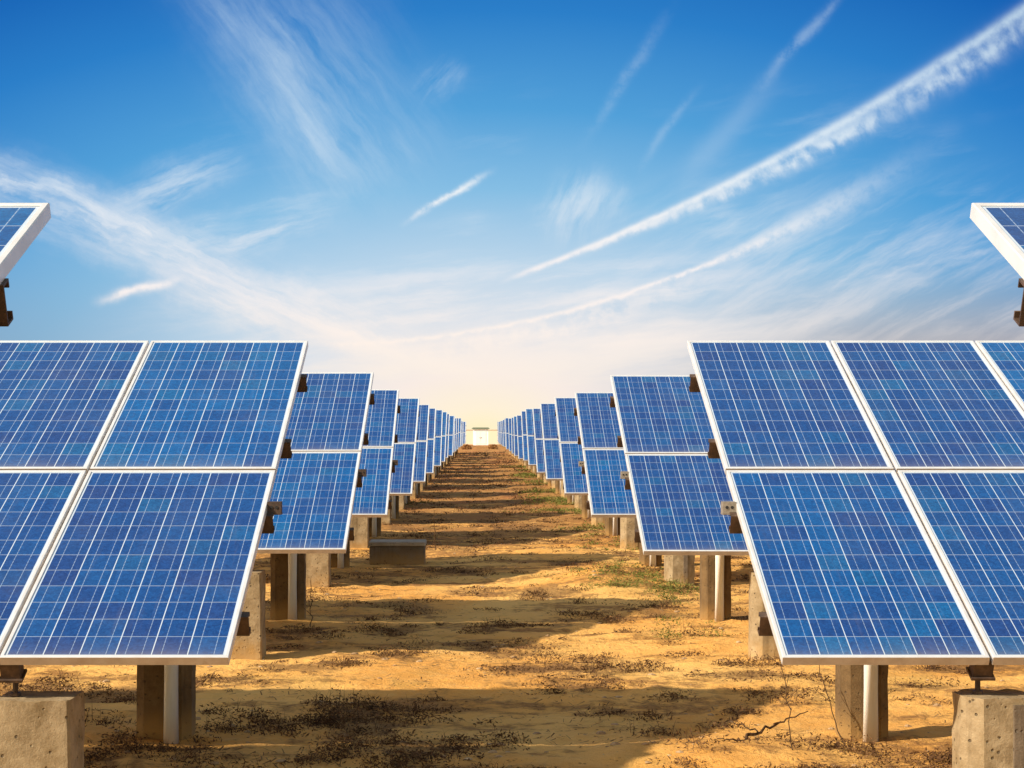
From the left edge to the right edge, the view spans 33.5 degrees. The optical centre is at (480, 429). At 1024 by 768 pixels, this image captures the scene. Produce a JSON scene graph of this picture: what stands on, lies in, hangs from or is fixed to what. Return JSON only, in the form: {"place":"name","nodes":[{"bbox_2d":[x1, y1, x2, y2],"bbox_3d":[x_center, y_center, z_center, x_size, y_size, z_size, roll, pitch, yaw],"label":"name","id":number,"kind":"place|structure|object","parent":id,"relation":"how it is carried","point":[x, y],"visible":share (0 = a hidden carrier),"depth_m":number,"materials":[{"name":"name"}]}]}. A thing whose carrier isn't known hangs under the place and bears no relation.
{"place":"outdoors","nodes":[
{"label":"outdoors","id":0,"kind":"place"},
{"bbox_2d":[0,203,50,326],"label":"solar array","id":1,"kind":"object","parent":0,"point":[22,225],"visible":1,"depth_m":4.31,"materials":[{"name":"white"}]},
{"bbox_2d":[0,444,1023,767],"bbox_3d":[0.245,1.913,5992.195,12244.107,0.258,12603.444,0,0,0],"label":"sandy ground","id":2,"kind":"structure","parent":0,"point":[500,698],"depth_m":13.65,"materials":[{"name":"beige sand"}]},
{"bbox_2d":[0,341,307,767],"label":"solar array","id":3,"kind":"object","parent":2,"relation":"on","point":[139,509],"visible":0.95,"depth_m":9.25,"materials":[{"name":"glass"}]},
{"bbox_2d":[231,372,374,659],"bbox_3d":[-3.772,0.809,16.349,5.403,2.821,3.598,0,0,0],"label":"solar array","id":4,"kind":"object","parent":2,"relation":"on","point":[320,474],"visible":0.34,"depth_m":16.07,"materials":[{"name":"glass"}]},
{"bbox_2d":[304,580,315,626],"bbox_3d":[-1.730,1.746,17.069,0.156,0.532,0.091,0,0,-43],"label":"dry stalk","id":5,"kind":"object","parent":2,"relation":"on","point":[311,604],"visible":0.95,"depth_m":17.09,"materials":[{"name":"brown plant"}]},
{"bbox_2d":[306,389,399,587],"bbox_3d":[-3.808,0.829,23.056,5.403,2.821,3.598,0,0,0],"label":"solar array","id":6,"kind":"object","parent":2,"relation":"on","point":[378,463],"visible":0.16,"depth_m":22.61,"materials":[{"name":"glass"}]},
{"bbox_2d":[350,398,419,547],"bbox_3d":[-3.779,0.825,29.864,5.310,2.821,3.598,0,0,0],"label":"solar array","id":7,"kind":"object","parent":2,"relation":"on","point":[401,483],"visible":0.13,"depth_m":29.44,"materials":[{"name":"glass"}]},
{"bbox_2d":[368,539,426,564],"bbox_3d":[-1.220,1.863,25.108,0.838,0.435,0.656,0,0,0],"label":"concrete block","id":8,"kind":"object","parent":2,"relation":"on","point":[399,551],"depth_m":24.80,"materials":[{"name":"grey concrete"}]},
{"bbox_2d":[381,404,429,524],"bbox_3d":[-3.784,0.857,36.681,5.310,2.821,3.598,0,0,0],"label":"solar array","id":9,"kind":"object","parent":2,"relation":"on","point":[421,454],"visible":0.09,"depth_m":36.65,"materials":[{"name":"glass"}]},
{"bbox_2d":[399,408,435,509],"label":"solar array","id":10,"kind":"object","parent":2,"relation":"on","point":[403,500],"visible":0.07,"depth_m":43.21,"materials":[{"name":"glass"}]},
{"bbox_2d":[410,410,442,498],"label":"solar array","id":11,"kind":"object","parent":2,"relation":"on","point":[438,443],"visible":0.06,"depth_m":50.10,"materials":[{"name":"glass"}]},
{"bbox_2d":[420,412,446,490],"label":"solar array","id":12,"kind":"object","parent":2,"relation":"on","point":[444,433],"visible":0.02,"depth_m":56.92,"materials":[{"name":"glass"}]},
{"bbox_2d":[427,414,449,482],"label":"solar array","id":13,"kind":"object","parent":2,"relation":"on","point":[429,477],"visible":0.09,"depth_m":63.73,"materials":[{"name":"glass"}]},
{"bbox_2d":[432,416,453,477],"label":"solar array","id":14,"kind":"object","parent":2,"relation":"on","point":[451,440],"visible":0.09,"depth_m":70.56,"materials":[{"name":"glass"}]},
{"bbox_2d":[438,416,454,471],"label":"solar array","id":15,"kind":"object","parent":2,"relation":"on","point":[453,443],"visible":0.08,"depth_m":77.46,"materials":[{"name":"glass"}]},
{"bbox_2d":[440,418,456,469],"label":"solar array","id":16,"kind":"object","parent":2,"relation":"on","point":[455,440],"visible":0.05,"depth_m":84.48,"materials":[{"name":"glass"}]},
{"bbox_2d":[443,418,458,466],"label":"solar array","id":17,"kind":"object","parent":2,"relation":"on","point":[457,438],"visible":0.06,"depth_m":90.81,"materials":[{"name":"glass"}]},
{"bbox_2d":[446,418,460,463],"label":"solar array","id":18,"kind":"object","parent":2,"relation":"on","point":[459,445],"visible":0.03,"depth_m":97.24,"materials":[{"name":"glass"}]},
{"bbox_2d":[451,421,462,458],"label":"solar array","id":19,"kind":"object","parent":2,"relation":"on","point":[461,436],"visible":0.06,"depth_m":111.12,"materials":[{"name":"glass"}]},
{"bbox_2d":[452,421,463,456],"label":"solar array","id":20,"kind":"object","parent":2,"relation":"on","point":[462,434],"visible":0.04,"depth_m":118.74,"materials":[{"name":"glass"}]},
{"bbox_2d":[454,422,465,456],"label":"solar array","id":21,"kind":"object","parent":2,"relation":"on","point":[463,436],"visible":0.08,"depth_m":124.48,"materials":[{"name":"glass"}]},
{"bbox_2d":[461,444,471,448],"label":"dry shrub","id":22,"kind":"object","parent":2,"relation":"on","point":[467,446],"visible":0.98,"depth_m":164.75,"materials":[{"name":"brown plant"}]},
{"bbox_2d":[472,427,489,444],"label":"equipment hut","id":23,"kind":"object","parent":2,"relation":"on","point":[480,435],"visible":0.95,"depth_m":211.97,"materials":[{"name":"metal"}]},
{"bbox_2d":[475,431,480,443],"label":"door","id":24,"kind":"structure","parent":23,"relation":"in","point":[477,433],"depth_m":211.96,"materials":[{"name":"metal"}]},
{"bbox_2d":[481,431,485,443],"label":"door","id":25,"kind":"structure","parent":23,"relation":"in","point":[483,433],"depth_m":211.96,"materials":[{"name":"metal"}]},
{"bbox_2d":[466,430,497,443],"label":"perimeter wall","id":26,"kind":"structure","parent":2,"relation":"on","point":[492,437],"depth_m":222.00,"materials":[{"name":"paint"}]},
{"bbox_2d":[0,451,967,767],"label":"dry weeds","id":27,"kind":"object","parent":2,"relation":"on","point":[338,717],"visible":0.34,"depth_m":12.37,"materials":[{"name":"brown plant"}]},
{"bbox_2d":[488,444,498,448],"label":"dry shrub","id":28,"kind":"object","parent":2,"relation":"on","point":[493,446],"visible":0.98,"depth_m":169.81,"materials":[{"name":"brown plant"}]},
{"bbox_2d":[10,490,1000,767],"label":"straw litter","id":29,"kind":"object","parent":2,"relation":"on","point":[514,684],"visible":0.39,"depth_m":12.75,"materials":[{"name":"brown plant"}]},
{"bbox_2d":[500,421,514,457],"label":"solar array","id":30,"kind":"object","parent":2,"relation":"on","point":[501,438],"visible":0.03,"depth_m":117.55,"materials":[{"name":"glass"}]},
{"bbox_2d":[501,421,516,459],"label":"solar array","id":31,"kind":"object","parent":2,"relation":"on","point":[502,436],"visible":0.02,"depth_m":111.48,"materials":[{"name":"glass"}]},
{"bbox_2d":[502,420,518,460],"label":"solar array","id":32,"kind":"object","parent":2,"relation":"on","point":[504,436],"visible":0.04,"depth_m":104.53,"materials":[{"name":"glass"}]},
{"bbox_2d":[504,419,521,462],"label":"solar array","id":33,"kind":"object","parent":2,"relation":"on","point":[505,438],"visible":0.03,"depth_m":98.12,"materials":[{"name":"glass"}]},
{"bbox_2d":[505,418,525,465],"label":"solar array","id":34,"kind":"object","parent":2,"relation":"on","point":[507,437],"visible":0.08,"depth_m":90.84,"materials":[{"name":"glass"}]},
{"bbox_2d":[508,418,530,469],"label":"solar array","id":35,"kind":"object","parent":2,"relation":"on","point":[510,439],"visible":0.08,"depth_m":84.10,"materials":[{"name":"glass"}]},
{"bbox_2d":[511,417,534,472],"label":"solar array","id":36,"kind":"object","parent":2,"relation":"on","point":[512,441],"visible":0.02,"depth_m":77.45,"materials":[{"name":"glass"}]},
{"bbox_2d":[513,416,539,477],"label":"solar array","id":37,"kind":"object","parent":2,"relation":"on","point":[515,438],"visible":0.05,"depth_m":70.43,"materials":[{"name":"glass"}]},
{"bbox_2d":[516,415,547,482],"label":"solar array","id":38,"kind":"object","parent":2,"relation":"on","point":[519,439],"visible":0.06,"depth_m":63.75,"materials":[{"name":"glass"}]},
{"bbox_2d":[64,537,1004,765],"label":"pebbles","id":39,"kind":"object","parent":2,"relation":"on","point":[499,756],"visible":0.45,"depth_m":11.49,"materials":[{"name":"stone"}]},
{"bbox_2d":[521,411,554,489],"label":"solar array","id":40,"kind":"object","parent":2,"relation":"on","point":[525,448],"visible":0.04,"depth_m":56.76,"materials":[{"name":"glass"}]},
{"bbox_2d":[525,409,566,497],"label":"solar array","id":41,"kind":"object","parent":2,"relation":"on","point":[559,489],"visible":0.09,"depth_m":50.26,"materials":[{"name":"glass"}]},
{"bbox_2d":[532,408,581,509],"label":"solar array","id":42,"kind":"object","parent":2,"relation":"on","point":[540,462],"visible":0.12,"depth_m":43.27,"materials":[{"name":"glass"}]},
{"bbox_2d":[540,403,604,525],"bbox_3d":[3.748,0.803,36.716,4.805,2.821,3.604,0,0,0],"label":"solar array","id":43,"kind":"object","parent":2,"relation":"on","point":[551,454],"visible":0.07,"depth_m":36.61,"materials":[{"name":"glass"}]},
{"bbox_2d":[405,463,742,639],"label":"green grass","id":44,"kind":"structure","parent":2,"relation":"on","point":[594,527],"depth_m":22.05,"materials":[{"name":"plant"}]},
{"bbox_2d":[555,397,638,548],"bbox_3d":[3.785,0.822,29.932,4.805,2.821,3.604,0,0,0],"label":"solar array","id":45,"kind":"object","parent":2,"relation":"on","point":[574,477],"visible":0.13,"depth_m":29.54,"materials":[{"name":"glass"}]},
{"bbox_2d":[574,392,694,585],"bbox_3d":[3.764,0.860,23.132,4.898,2.821,3.604,0,0,0],"label":"solar array","id":46,"kind":"object","parent":2,"relation":"on","point":[603,464],"visible":0.17,"depth_m":22.70,"materials":[{"name":"glass"}]},
{"bbox_2d":[610,375,780,659],"bbox_3d":[3.766,0.833,16.350,4.898,2.821,3.604,0,0,0],"label":"solar array","id":47,"kind":"object","parent":2,"relation":"on","point":[676,482],"visible":0.23,"depth_m":16.09,"materials":[{"name":"glass"}]},
{"bbox_2d":[717,711,807,740],"bbox_3d":[1.744,1.910,10.847,0.277,0.106,1.073,0,0,35],"label":"fallen twig","id":48,"kind":"object","parent":2,"relation":"on","point":[763,728],"visible":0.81,"depth_m":10.85,"materials":[{"name":"brown wood"}]},
{"bbox_2d":[767,654,800,749],"bbox_3d":[1.849,1.689,10.241,0.154,0.644,0.267,0,0,-15],"label":"dry stalk","id":49,"kind":"object","parent":2,"relation":"on","point":[787,702],"visible":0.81,"depth_m":10.24,"materials":[{"name":"brown plant"}]},
{"bbox_2d":[816,665,843,742],"bbox_3d":[2.202,1.715,10.703,0.273,0.592,0.126,0,0,40],"label":"dry stalk","id":50,"kind":"object","parent":2,"relation":"on","point":[829,700],"visible":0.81,"depth_m":10.69,"materials":[{"name":"brown plant"}]},
{"bbox_2d":[687,341,1023,767],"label":"solar array","id":51,"kind":"object","parent":2,"relation":"on","point":[874,509],"visible":0.95,"depth_m":9.28,"materials":[{"name":"glass"}]},
{"bbox_2d":[970,203,1023,326],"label":"solar array","id":52,"kind":"object","parent":2,"relation":"on","point":[1000,226],"visible":1,"depth_m":4.33,"materials":[{"name":"white"}]},
{"bbox_2d":[0,0,1023,429],"label":"sky","id":53,"kind":"structure","parent":0,"point":[491,211],"materials":[{"name":"blue"}]}
]}

